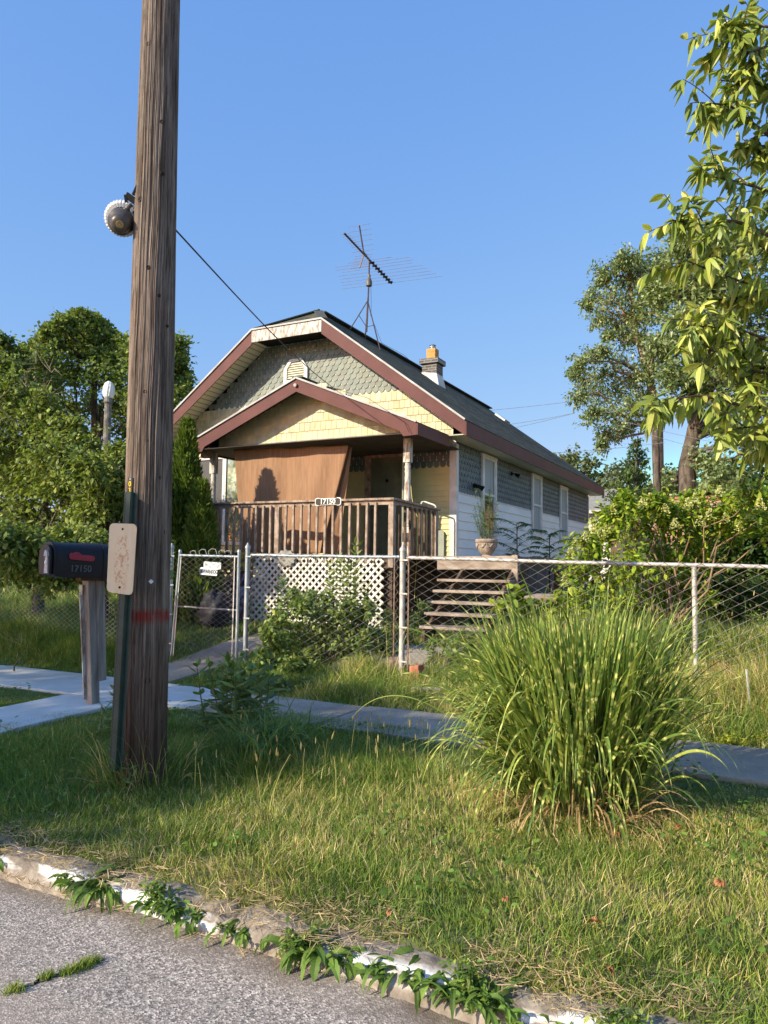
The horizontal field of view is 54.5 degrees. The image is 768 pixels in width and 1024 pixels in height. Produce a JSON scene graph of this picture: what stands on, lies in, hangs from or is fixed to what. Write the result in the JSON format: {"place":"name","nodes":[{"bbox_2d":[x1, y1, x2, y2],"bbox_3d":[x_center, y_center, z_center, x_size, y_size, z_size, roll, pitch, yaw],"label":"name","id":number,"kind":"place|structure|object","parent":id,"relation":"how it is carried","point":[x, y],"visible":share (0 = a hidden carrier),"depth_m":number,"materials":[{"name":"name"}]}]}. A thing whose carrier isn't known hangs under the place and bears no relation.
{"place":"outdoors","nodes":[
{"label":"outdoors","id":0,"kind":"place"},
{"bbox_2d":[0,694,112,734],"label":"carriage path","id":1,"kind":"structure","parent":0,"point":[31,711],"depth_m":7.04,"materials":[{"name":"concrete"}]},
{"bbox_2d":[39,541,108,703],"bbox_3d":[-2.978,1.131,7.302,0.778,1.677,0.334,5,-6,-44],"label":"mailbox","id":2,"kind":"object","parent":1,"relation":"on","point":[86,564],"visible":0.95,"depth_m":7.32,"materials":[{"name":"black metal"}]},
{"bbox_2d":[39,544,51,573],"bbox_3d":[-3.235,0.449,7.095,0.274,0.284,0.044,-3,-6,45],"label":"door","id":3,"kind":"structure","parent":2,"relation":"in","point":[45,555],"depth_m":7.04,"materials":[{"name":"grey metal"}]},
{"bbox_2d":[0,665,233,709],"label":"pavement","id":4,"kind":"structure","parent":0,"point":[54,682],"depth_m":8.40,"materials":[{"name":"concrete"}]},
{"bbox_2d":[0,878,469,1023],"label":"road","id":5,"kind":"structure","parent":0,"point":[152,970],"depth_m":2.84,"materials":[{"name":"asphalt"}]},
{"bbox_2d":[0,950,104,995],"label":"grass tuft","id":6,"kind":"object","parent":5,"relation":"on","point":[79,965],"visible":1,"depth_m":2.88,"materials":[{"name":"plant"}]},
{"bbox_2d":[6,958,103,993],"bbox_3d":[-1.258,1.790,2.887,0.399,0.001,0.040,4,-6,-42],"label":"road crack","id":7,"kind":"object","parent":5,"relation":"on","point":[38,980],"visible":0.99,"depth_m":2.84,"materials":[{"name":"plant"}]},
{"bbox_2d":[0,836,697,1023],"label":"kerb strip","id":8,"kind":"object","parent":5,"relation":"on","point":[43,872],"visible":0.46,"depth_m":3.03,"materials":[{"name":"concrete"}]},
{"bbox_2d":[0,826,11,872],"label":"kerb weed","id":9,"kind":"object","parent":8,"relation":"on","point":[1,866],"visible":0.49,"depth_m":3.86,"materials":[{"name":"green plant"}]},
{"bbox_2d":[48,872,90,893],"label":"kerb weed","id":10,"kind":"object","parent":8,"relation":"on","point":[60,882],"visible":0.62,"depth_m":3.54,"materials":[{"name":"green plant"}]},
{"bbox_2d":[62,865,126,915],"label":"kerb weed","id":11,"kind":"object","parent":8,"relation":"on","point":[112,895],"visible":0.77,"depth_m":3.44,"materials":[{"name":"green plant"}]},
{"bbox_2d":[124,875,206,926],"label":"kerb weed","id":12,"kind":"object","parent":8,"relation":"on","point":[160,906],"visible":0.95,"depth_m":3.31,"materials":[{"name":"green plant"}]},
{"bbox_2d":[162,906,220,938],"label":"kerb weed","id":13,"kind":"object","parent":8,"relation":"on","point":[191,928],"visible":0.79,"depth_m":3.18,"materials":[{"name":"green plant"}]},
{"bbox_2d":[204,919,266,952],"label":"kerb weed","id":14,"kind":"object","parent":8,"relation":"on","point":[239,935],"visible":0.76,"depth_m":3.09,"materials":[{"name":"green plant"}]},
{"bbox_2d":[254,915,380,983],"bbox_3d":[-0.255,1.723,2.953,0.350,0.216,0.433,4,-5,-40],"label":"kerb weed","id":15,"kind":"object","parent":8,"relation":"on","point":[315,955],"visible":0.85,"depth_m":2.91,"materials":[{"name":"green plant"}]},
{"bbox_2d":[323,956,384,980],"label":"kerb weed","id":16,"kind":"object","parent":8,"relation":"on","point":[350,969],"visible":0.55,"depth_m":2.83,"materials":[{"name":"green plant"}]},
{"bbox_2d":[362,946,442,1013],"bbox_3d":[0.067,1.747,2.799,0.322,0.124,0.252,-1,-5,27],"label":"kerb weed","id":17,"kind":"object","parent":8,"relation":"on","point":[403,975],"visible":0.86,"depth_m":2.77,"materials":[{"name":"green plant"}]},
{"bbox_2d":[411,952,526,1023],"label":"kerb weed","id":18,"kind":"object","parent":8,"relation":"on","point":[467,987],"visible":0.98,"depth_m":2.66,"materials":[{"name":"green plant"}]},
{"bbox_2d":[471,985,561,1023],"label":"kerb weed","id":19,"kind":"object","parent":8,"relation":"on","point":[511,1014],"visible":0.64,"depth_m":2.56,"materials":[{"name":"green plant"}]},
{"bbox_2d":[583,992,652,1023],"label":"kerb weed","id":20,"kind":"object","parent":8,"relation":"on","point":[631,1017],"visible":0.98,"depth_m":2.44,"materials":[{"name":"green plant"}]},
{"bbox_2d":[168,628,302,683],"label":"garden path","id":21,"kind":"structure","parent":0,"point":[177,668],"depth_m":9.95,"materials":[{"name":"concrete"}]},
{"bbox_2d":[0,598,767,1023],"bbox_3d":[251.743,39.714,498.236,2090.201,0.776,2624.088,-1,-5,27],"label":"ground","id":22,"kind":"structure","parent":0,"point":[392,938],"depth_m":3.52,"materials":[{"name":"plant"}]},
{"bbox_2d":[0,329,48,579],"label":"maple tree","id":23,"kind":"object","parent":22,"relation":"on","point":[13,349],"visible":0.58,"depth_m":27.42,"materials":[{"name":"green plant"}]},
{"bbox_2d":[0,346,51,526],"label":"hedge tree","id":24,"kind":"object","parent":22,"relation":"on","point":[9,375],"visible":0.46,"depth_m":13.29,"materials":[{"name":"green plant"}]},
{"bbox_2d":[0,329,72,426],"bbox_3d":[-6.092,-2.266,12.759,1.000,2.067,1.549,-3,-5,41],"label":"tree","id":25,"kind":"object","parent":22,"relation":"on","point":[32,381],"visible":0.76,"depth_m":12.88,"materials":[{"name":"green wood"}]},
{"bbox_2d":[0,381,110,615],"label":"hedge tree","id":26,"kind":"object","parent":22,"relation":"on","point":[40,459],"visible":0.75,"depth_m":12.60,"materials":[{"name":"green plant"}]},
{"bbox_2d":[14,305,128,491],"bbox_3d":[-12.614,-2.961,30.859,5.838,11.984,5.442,1,-4,-9],"label":"maple tree","id":27,"kind":"object","parent":22,"relation":"on","point":[82,336],"visible":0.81,"depth_m":30.22,"materials":[{"name":"green plant"}]},
{"bbox_2d":[0,543,174,654],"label":"chain link fence","id":28,"kind":"object","parent":22,"relation":"on","point":[171,583],"visible":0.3,"depth_m":11.19,"materials":[{"name":"metal"}]},
{"bbox_2d":[170,549,240,660],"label":"gate","id":29,"kind":"structure","parent":28,"relation":"attached to","point":[190,555],"depth_m":9.97,"materials":[{"name":"metal"}]},
{"bbox_2d":[200,567,217,575],"bbox_3d":[-2.352,0.797,9.982,0.303,0.113,0.005,-1,-5,27],"label":"warning plate","id":30,"kind":"object","parent":29,"relation":"attached to","point":[208,571],"visible":1,"depth_m":9.98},
{"bbox_2d":[203,561,220,569],"bbox_3d":[-2.312,0.720,10.023,0.303,0.108,0.005,-1,-5,27],"label":"blank plate","id":31,"kind":"object","parent":29,"relation":"attached to","point":[209,565],"visible":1,"depth_m":10.02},
{"bbox_2d":[0,503,183,670],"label":"hedge tree","id":32,"kind":"object","parent":22,"relation":"on","point":[21,544],"visible":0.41,"depth_m":9.27,"materials":[{"name":"green plant"}]},
{"bbox_2d":[81,685,112,737],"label":"milkweed","id":33,"kind":"object","parent":22,"relation":"on","point":[103,721],"visible":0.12,"depth_m":6.05,"materials":[{"name":"green plant"}]},
{"bbox_2d":[102,381,114,455],"bbox_3d":[-9.507,-0.765,25.378,0.480,7.499,0.480,-1,-5,27],"label":"street lamp","id":34,"kind":"object","parent":22,"relation":"on","point":[108,391],"visible":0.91,"depth_m":25.46,"materials":[{"name":"metal"}]},
{"bbox_2d":[46,415,172,624],"bbox_3d":[-4.684,0.059,12.327,2.280,3.572,2.523,-1,-5,27],"label":"hedge tree","id":35,"kind":"object","parent":22,"relation":"on","point":[99,476],"visible":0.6,"depth_m":11.64,"materials":[{"name":"green plant"}]},
{"bbox_2d":[107,492,137,771],"bbox_3d":[-1.679,0.756,4.813,0.247,1.782,0.105,-1,-5,27],"label":"sign post","id":36,"kind":"object","parent":22,"relation":"on","point":[121,557],"visible":0.99,"depth_m":4.80,"materials":[{"name":"green metal"}]},
{"bbox_2d":[119,750,138,798],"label":"milkweed","id":37,"kind":"object","parent":22,"relation":"on","point":[132,767],"visible":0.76,"depth_m":4.71,"materials":[{"name":"green plant"}]},
{"bbox_2d":[39,712,232,812],"bbox_3d":[-1.628,1.613,4.985,1.436,0.641,1.290,-1,-5,27],"label":"grass tuft","id":38,"kind":"object","parent":22,"relation":"on","point":[178,765],"visible":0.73,"depth_m":4.86,"materials":[{"name":"plant"}]},
{"bbox_2d":[115,0,179,789],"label":"utility pole","id":39,"kind":"object","parent":22,"relation":"on","point":[149,439],"visible":0.87,"depth_m":5.06,"materials":[{"name":"brown wood"}]},
{"bbox_2d":[104,185,136,236],"bbox_3d":[-1.818,-2.182,5.243,0.248,0.523,0.310,4,-5,-42],"label":"pole lamp","id":40,"kind":"object","parent":39,"relation":"attached to","point":[119,217],"visible":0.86,"depth_m":5.17,"materials":[{"name":"white"}]},
{"bbox_2d":[176,230,335,389],"bbox_3d":[-1.218,-2.204,9.949,0.013,1.071,9.294,0,-4,3],"label":"service cable","id":41,"kind":"object","parent":39,"relation":"attached to","point":[194,250],"visible":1,"depth_m":6.89,"materials":[{"name":"rubber"}]},
{"bbox_2d":[111,329,199,431],"bbox_3d":[-8.577,-2.076,27.662,3.233,9.862,4.019,2,-4,-21],"label":"maple tree","id":42,"kind":"object","parent":22,"relation":"on","point":[184,381],"visible":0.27,"depth_m":27.64,"materials":[{"name":"green plant"}]},
{"bbox_2d":[171,414,202,615],"bbox_3d":[-3.490,0.077,13.091,1.124,3.621,1.161,-1,-5,27],"label":"arborvitae","id":43,"kind":"object","parent":22,"relation":"on","point":[187,468],"visible":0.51,"depth_m":12.95,"materials":[{"name":"green plant"}]},
{"bbox_2d":[172,476,226,624],"bbox_3d":[-3.099,0.643,12.569,1.031,2.519,1.041,-1,-5,27],"label":"arborvitae","id":44,"kind":"object","parent":22,"relation":"on","point":[200,531],"visible":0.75,"depth_m":12.38,"materials":[{"name":"green plant"}]},
{"bbox_2d":[197,588,231,629],"bbox_3d":[-2.721,1.617,12.028,0.532,0.798,0.521,-1,-5,27],"label":"rubbish bag","id":45,"kind":"object","parent":22,"relation":"on","point":[216,612],"visible":0.67,"depth_m":11.86,"materials":[{"name":"grey plastic"}]},
{"bbox_2d":[178,648,291,734],"bbox_3d":[-1.150,1.498,6.183,0.846,0.769,0.893,5,-6,-44],"label":"milkweed","id":46,"kind":"object","parent":22,"relation":"on","point":[244,692],"visible":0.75,"depth_m":6.12,"materials":[{"name":"green plant"}]},
{"bbox_2d":[229,571,252,621],"bbox_3d":[-2.491,1.453,12.876,0.430,0.870,0.165,-1,-5,27],"label":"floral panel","id":47,"kind":"object","parent":22,"relation":"on","point":[241,600],"visible":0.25,"depth_m":12.88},
{"bbox_2d":[219,552,252,569],"bbox_3d":[-2.585,0.859,13.007,0.730,0.310,0.020,-1,-5,27],"label":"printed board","id":48,"kind":"object","parent":47,"relation":"on","point":[228,562],"visible":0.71,"depth_m":13.02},
{"bbox_2d":[187,683,350,768],"bbox_3d":[-0.860,1.583,5.489,1.176,0.463,1.223,-3,-5,40],"label":"grass tuft","id":49,"kind":"object","parent":22,"relation":"on","point":[265,737],"visible":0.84,"depth_m":5.44,"materials":[{"name":"plant"}]},
{"bbox_2d":[271,575,312,644],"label":"milkweed","id":50,"kind":"object","parent":22,"relation":"on","point":[284,583],"visible":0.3,"depth_m":10.39,"materials":[{"name":"green plant"}]},
{"bbox_2d":[251,668,370,694],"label":"leafy weed","id":51,"kind":"object","parent":22,"relation":"on","point":[279,682],"visible":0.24,"depth_m":8.14,"materials":[{"name":"green plant"}]},
{"bbox_2d":[243,543,399,671],"bbox_3d":[-0.831,1.251,9.252,2.268,1.748,0.076,-1,-5,27],"label":"chain link fence","id":52,"kind":"object","parent":22,"relation":"on","point":[248,555],"visible":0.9,"depth_m":9.31,"materials":[{"name":"metal"}]},
{"bbox_2d":[245,582,398,674],"bbox_3d":[-0.784,1.688,9.590,2.037,1.554,1.148,2,-4,-17],"label":"leafy weed","id":53,"kind":"object","parent":22,"relation":"on","point":[270,636],"visible":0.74,"depth_m":9.40,"materials":[{"name":"green plant"}]},
{"bbox_2d":[311,560,340,641],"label":"milkweed","id":54,"kind":"object","parent":22,"relation":"on","point":[332,581],"visible":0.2,"depth_m":10.36,"materials":[{"name":"green plant"}]},
{"bbox_2d":[333,536,371,646],"bbox_3d":[-0.425,1.110,10.022,0.528,1.578,0.580,1,-4,-10],"label":"milkweed","id":55,"kind":"object","parent":22,"relation":"on","point":[345,583],"visible":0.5,"depth_m":10.03,"materials":[{"name":"green plant"}]},
{"bbox_2d":[341,626,376,663],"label":"milkweed","id":56,"kind":"object","parent":22,"relation":"on","point":[359,643],"visible":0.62,"depth_m":9.26,"materials":[{"name":"green plant"}]},
{"bbox_2d":[0,578,742,623],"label":"field grass","id":57,"kind":"structure","parent":22,"relation":"on","point":[60,593],"depth_m":18.65,"materials":[{"name":"plant"}]},
{"bbox_2d":[0,801,767,1021],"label":"dry clippings","id":58,"kind":"object","parent":22,"relation":"on","point":[105,875],"visible":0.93,"depth_m":3.07,"materials":[{"name":"beige plant"}]},
{"bbox_2d":[0,652,767,983],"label":"ground cover","id":59,"kind":"object","parent":22,"relation":"on","point":[486,910],"visible":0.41,"depth_m":3.97,"materials":[{"name":"green plant"}]},
{"bbox_2d":[173,309,603,645],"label":"house","id":60,"kind":"structure","parent":22,"relation":"on","point":[446,454],"depth_m":14.57,"materials":[{"name":"paint"}]},
{"bbox_2d":[200,457,239,544],"bbox_3d":[-3.519,-0.263,16.481,1.930,1.980,0.080,-1,-5,27],"label":"window","id":61,"kind":"structure","parent":60,"relation":"in","point":[226,485],"depth_m":16.47,"materials":[{"name":"white glass"}]},
{"bbox_2d":[276,549,295,566],"bbox_3d":[-1.656,0.777,12.565,0.414,0.298,0.020,-1,-5,27],"label":"shell ornament","id":62,"kind":"object","parent":60,"relation":"attached to","point":[284,560],"visible":0.79,"depth_m":12.55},
{"bbox_2d":[234,445,351,553],"bbox_3d":[-1.763,-0.241,13.751,2.554,2.011,0.163,-1,-4,24],"label":"shade cloth","id":63,"kind":"object","parent":60,"relation":"hanging from","point":[283,474],"visible":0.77,"depth_m":13.68,"materials":[{"name":"fabric"}]},
{"bbox_2d":[315,497,341,505],"bbox_3d":[-0.922,-0.170,12.275,0.500,0.136,0.030,-1,-5,27],"label":"number plaque","id":64,"kind":"object","parent":60,"relation":"attached to","point":[328,501],"visible":1,"depth_m":12.26,"materials":[{"name":"metal"}]},
{"bbox_2d":[363,453,404,554],"bbox_3d":[0.190,-0.170,14.419,1.391,2.070,0.535,-6,-8,57],"label":"door","id":65,"kind":"structure","parent":60,"relation":"in","point":[384,474],"depth_m":14.66,"materials":[{"name":"wood"}]},
{"bbox_2d":[335,224,441,380],"bbox_3d":[-0.427,-4.913,17.707,2.680,3.104,3.398,-1,-5,27],"label":"television antenna","id":66,"kind":"object","parent":60,"relation":"on","point":[369,281],"visible":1,"depth_m":17.55,"materials":[{"name":"metal"}]},
{"bbox_2d":[411,489,417,601],"bbox_3d":[0.509,0.516,12.451,0.076,1.952,0.332,1,-4,-11],"label":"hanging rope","id":67,"kind":"object","parent":60,"relation":"hanging from","point":[417,545],"visible":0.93,"depth_m":12.36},
{"bbox_2d":[475,539,497,555],"bbox_3d":[1.763,0.622,12.813,0.390,0.310,0.390,-1,-5,27],"label":"stone urn","id":68,"kind":"object","parent":60,"relation":"on","point":[486,547],"visible":0.93,"depth_m":12.69,"materials":[{"name":"stone"}]},
{"bbox_2d":[471,488,499,538],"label":"potted plant","id":69,"kind":"object","parent":68,"relation":"on","point":[489,527],"visible":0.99,"depth_m":12.79,"materials":[{"name":"green plant"}]},
{"bbox_2d":[480,452,497,536],"bbox_3d":[2.203,-0.343,15.596,0.070,1.690,0.940,-1,-5,27],"label":"window","id":70,"kind":"structure","parent":60,"relation":"in","point":[488,468],"depth_m":15.61,"materials":[{"name":"white glass"}]},
{"bbox_2d":[530,473,542,537],"bbox_3d":[3.858,-0.156,18.788,0.070,1.570,0.940,-1,-5,27],"label":"window","id":71,"kind":"structure","parent":60,"relation":"in","point":[536,483],"depth_m":18.79,"materials":[{"name":"glass"}]},
{"bbox_2d":[559,485,567,540],"bbox_3d":[5.125,0.043,21.232,0.070,1.550,0.920,-1,-5,27],"label":"window","id":72,"kind":"structure","parent":60,"relation":"in","point":[563,491],"depth_m":21.22,"materials":[{"name":"glass"}]},
{"bbox_2d":[386,657,404,674],"bbox_3d":[0.132,1.844,8.879,0.189,0.220,0.200,-1,-4,17],"label":"concrete block","id":73,"kind":"object","parent":22,"relation":"on","point":[397,662],"depth_m":8.80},
{"bbox_2d":[374,598,432,637],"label":"leafy weed","id":74,"kind":"object","parent":22,"relation":"on","point":[414,617],"visible":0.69,"depth_m":10.54,"materials":[{"name":"green plant"}]},
{"bbox_2d":[409,664,423,680],"bbox_3d":[0.365,1.835,8.475,0.153,0.206,0.099,-3,-6,44],"label":"broken brick","id":75,"kind":"object","parent":22,"relation":"on","point":[414,668],"visible":0.52,"depth_m":8.43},
{"bbox_2d":[419,623,479,665],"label":"leafy weed","id":76,"kind":"object","parent":22,"relation":"on","point":[446,647],"visible":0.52,"depth_m":9.00,"materials":[{"name":"green plant"}]},
{"bbox_2d":[194,576,766,834],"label":"seed stalks","id":77,"kind":"object","parent":22,"relation":"on","point":[300,746],"visible":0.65,"depth_m":5.38,"materials":[{"name":"beige plant"}]},
{"bbox_2d":[491,518,547,557],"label":"seedling tree","id":78,"kind":"object","parent":22,"relation":"on","point":[517,538],"visible":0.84,"depth_m":15.65,"materials":[{"name":"green plant"}]},
{"bbox_2d":[483,583,570,629],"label":"wild vine","id":79,"kind":"object","parent":22,"relation":"on","point":[519,604],"visible":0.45,"depth_m":9.71,"materials":[{"name":"green plant"}]},
{"bbox_2d":[527,529,570,593],"bbox_3d":[3.685,1.243,16.453,1.086,1.744,1.295,0,-4,10],"label":"seedling tree","id":80,"kind":"object","parent":22,"relation":"on","point":[550,547],"visible":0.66,"depth_m":16.54,"materials":[{"name":"green plant"}]},
{"bbox_2d":[355,569,767,860],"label":"striped grass","id":81,"kind":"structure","parent":22,"relation":"on","point":[575,723],"depth_m":4.23,"materials":[{"name":"plant"}]},
{"bbox_2d":[562,607,595,631],"bbox_3d":[2.586,1.410,8.795,0.875,0.751,0.862,-1,-5,27],"label":"fleabane","id":82,"kind":"object","parent":22,"relation":"on","point":[569,614],"visible":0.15,"depth_m":8.78,"materials":[{"name":"green plant"}]},
{"bbox_2d":[553,442,606,484],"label":"distant tree","id":83,"kind":"object","parent":22,"relation":"on","point":[575,461],"visible":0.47,"depth_m":45.79,"materials":[{"name":"green plant"}]},
{"bbox_2d":[393,545,767,683],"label":"chain link fence","id":84,"kind":"object","parent":22,"relation":"on","point":[402,593],"visible":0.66,"depth_m":7.94,"materials":[{"name":"metal"}]},
{"bbox_2d":[588,489,622,584],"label":"neighbour house","id":85,"kind":"structure","parent":22,"relation":"on","point":[593,504],"depth_m":32.37,"materials":[{"name":"metal"}]},
{"bbox_2d":[561,242,676,478],"bbox_3d":[10.671,-4.380,33.828,5.335,15.993,5.265,-1,-5,27],"label":"ash tree","id":86,"kind":"object","parent":22,"relation":"on","point":[625,262],"visible":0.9,"depth_m":34.00,"materials":[{"name":"green plant"}]},
{"bbox_2d":[594,437,656,585],"bbox_3d":[6.231,0.233,18.911,1.381,4.379,1.189,2,-4,-12],"label":"young tree","id":87,"kind":"object","parent":22,"relation":"on","point":[641,462],"visible":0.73,"depth_m":19.06,"materials":[{"name":"green plant"}]},
{"bbox_2d":[599,457,652,495],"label":"distant tree","id":88,"kind":"object","parent":22,"relation":"on","point":[609,476],"visible":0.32,"depth_m":43.08,"materials":[{"name":"green plant"}]},
{"bbox_2d":[651,425,660,493],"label":"tree trunk","id":89,"kind":"object","parent":22,"relation":"on","point":[656,465],"visible":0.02,"depth_m":31.11,"materials":[{"name":"plant"}]},
{"bbox_2d":[547,469,767,633],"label":"hydrangea","id":90,"kind":"object","parent":22,"relation":"on","point":[624,507],"visible":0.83,"depth_m":9.43,"materials":[{"name":"green plant"}]},
{"bbox_2d":[597,474,767,626],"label":"dark shrub","id":91,"kind":"object","parent":22,"relation":"on","point":[756,555],"visible":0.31,"depth_m":11.34,"materials":[{"name":"green plant"}]},
{"bbox_2d":[623,495,743,584],"bbox_3d":[12.528,1.527,29.059,5.277,3.777,6.100,-1,-5,27],"label":"shrub","id":92,"kind":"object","parent":22,"relation":"on","point":[676,498],"depth_m":26.93,"materials":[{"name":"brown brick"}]},
{"bbox_2d":[627,212,767,496],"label":"ash tree","id":93,"kind":"object","parent":22,"relation":"on","point":[693,461],"visible":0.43,"depth_m":30.91,"materials":[{"name":"green plant"}]},
{"bbox_2d":[629,0,767,479],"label":"cherry tree","id":94,"kind":"object","parent":22,"relation":"on","point":[744,303],"visible":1,"depth_m":3.65,"materials":[{"name":"green plant"}]},
{"bbox_2d":[678,629,744,649],"bbox_3d":[3.781,1.556,8.315,0.588,0.720,1.068,2,-4,-17],"label":"fleabane","id":95,"kind":"object","parent":22,"relation":"on","point":[729,640],"visible":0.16,"depth_m":8.02,"materials":[{"name":"green plant"}]},
{"bbox_2d":[714,878,725,887],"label":"fallen leaf","id":96,"kind":"object","parent":22,"relation":"on","point":[722,883],"visible":1,"depth_m":3.34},
{"bbox_2d":[696,462,767,495],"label":"distant tree","id":97,"kind":"object","parent":22,"relation":"on","point":[757,470],"visible":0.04,"depth_m":36.69,"materials":[{"name":"green plant"}]},
{"bbox_2d":[716,731,767,748],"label":"yellow sedum","id":98,"kind":"object","parent":22,"relation":"on","point":[727,739],"visible":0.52,"depth_m":5.96,"materials":[{"name":"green plant"}]},
{"bbox_2d":[745,669,750,706],"bbox_3d":[3.215,1.599,6.565,0.049,0.421,0.022,-1,-5,27],"label":"metal stake","id":99,"kind":"object","parent":22,"relation":"on","point":[747,678],"visible":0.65,"depth_m":6.57,"materials":[{"name":"metal"}]},
{"bbox_2d":[742,604,767,655],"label":"fleabane","id":100,"kind":"object","parent":22,"relation":"on","point":[759,620],"visible":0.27,"depth_m":8.40,"materials":[{"name":"green plant"}]},
{"bbox_2d":[0,607,767,749],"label":"verge grass","id":101,"kind":"structure","parent":0,"point":[38,644],"depth_m":8.05,"materials":[{"name":"plant"}]},
{"bbox_2d":[0,592,767,676],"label":"yard grass","id":102,"kind":"structure","parent":0,"point":[741,629],"depth_m":10.07,"materials":[{"name":"plant"}]},
{"bbox_2d":[524,594,573,619],"bbox_3d":[2.254,1.286,10.148,0.639,0.330,0.353,-1,-4,20],"label":"wooden crate","id":103,"kind":"object","parent":102,"relation":"on","point":[537,596],"visible":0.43,"depth_m":10.05,"materials":[{"name":"brown wood"}]},
{"bbox_2d":[0,0,767,527],"label":"sky","id":104,"kind":"structure","parent":0,"point":[500,148],"materials":[{"name":"blue"}]},
{"bbox_2d":[333,645,462,672],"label":"garden path","id":105,"kind":"structure","parent":0,"point":[412,656],"depth_m":9.48,"materials":[{"name":"concrete"}]},
{"bbox_2d":[430,530,444,555],"bbox_3d":[0.997,0.598,14.057,0.300,0.513,0.035,-1,-5,27],"label":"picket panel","id":106,"kind":"object","parent":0,"point":[441,549],"visible":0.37,"depth_m":14.00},
{"bbox_2d":[187,694,767,788],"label":"pavement","id":107,"kind":"structure","parent":0,"point":[754,761],"depth_m":6.15,"materials":[{"name":"concrete"}]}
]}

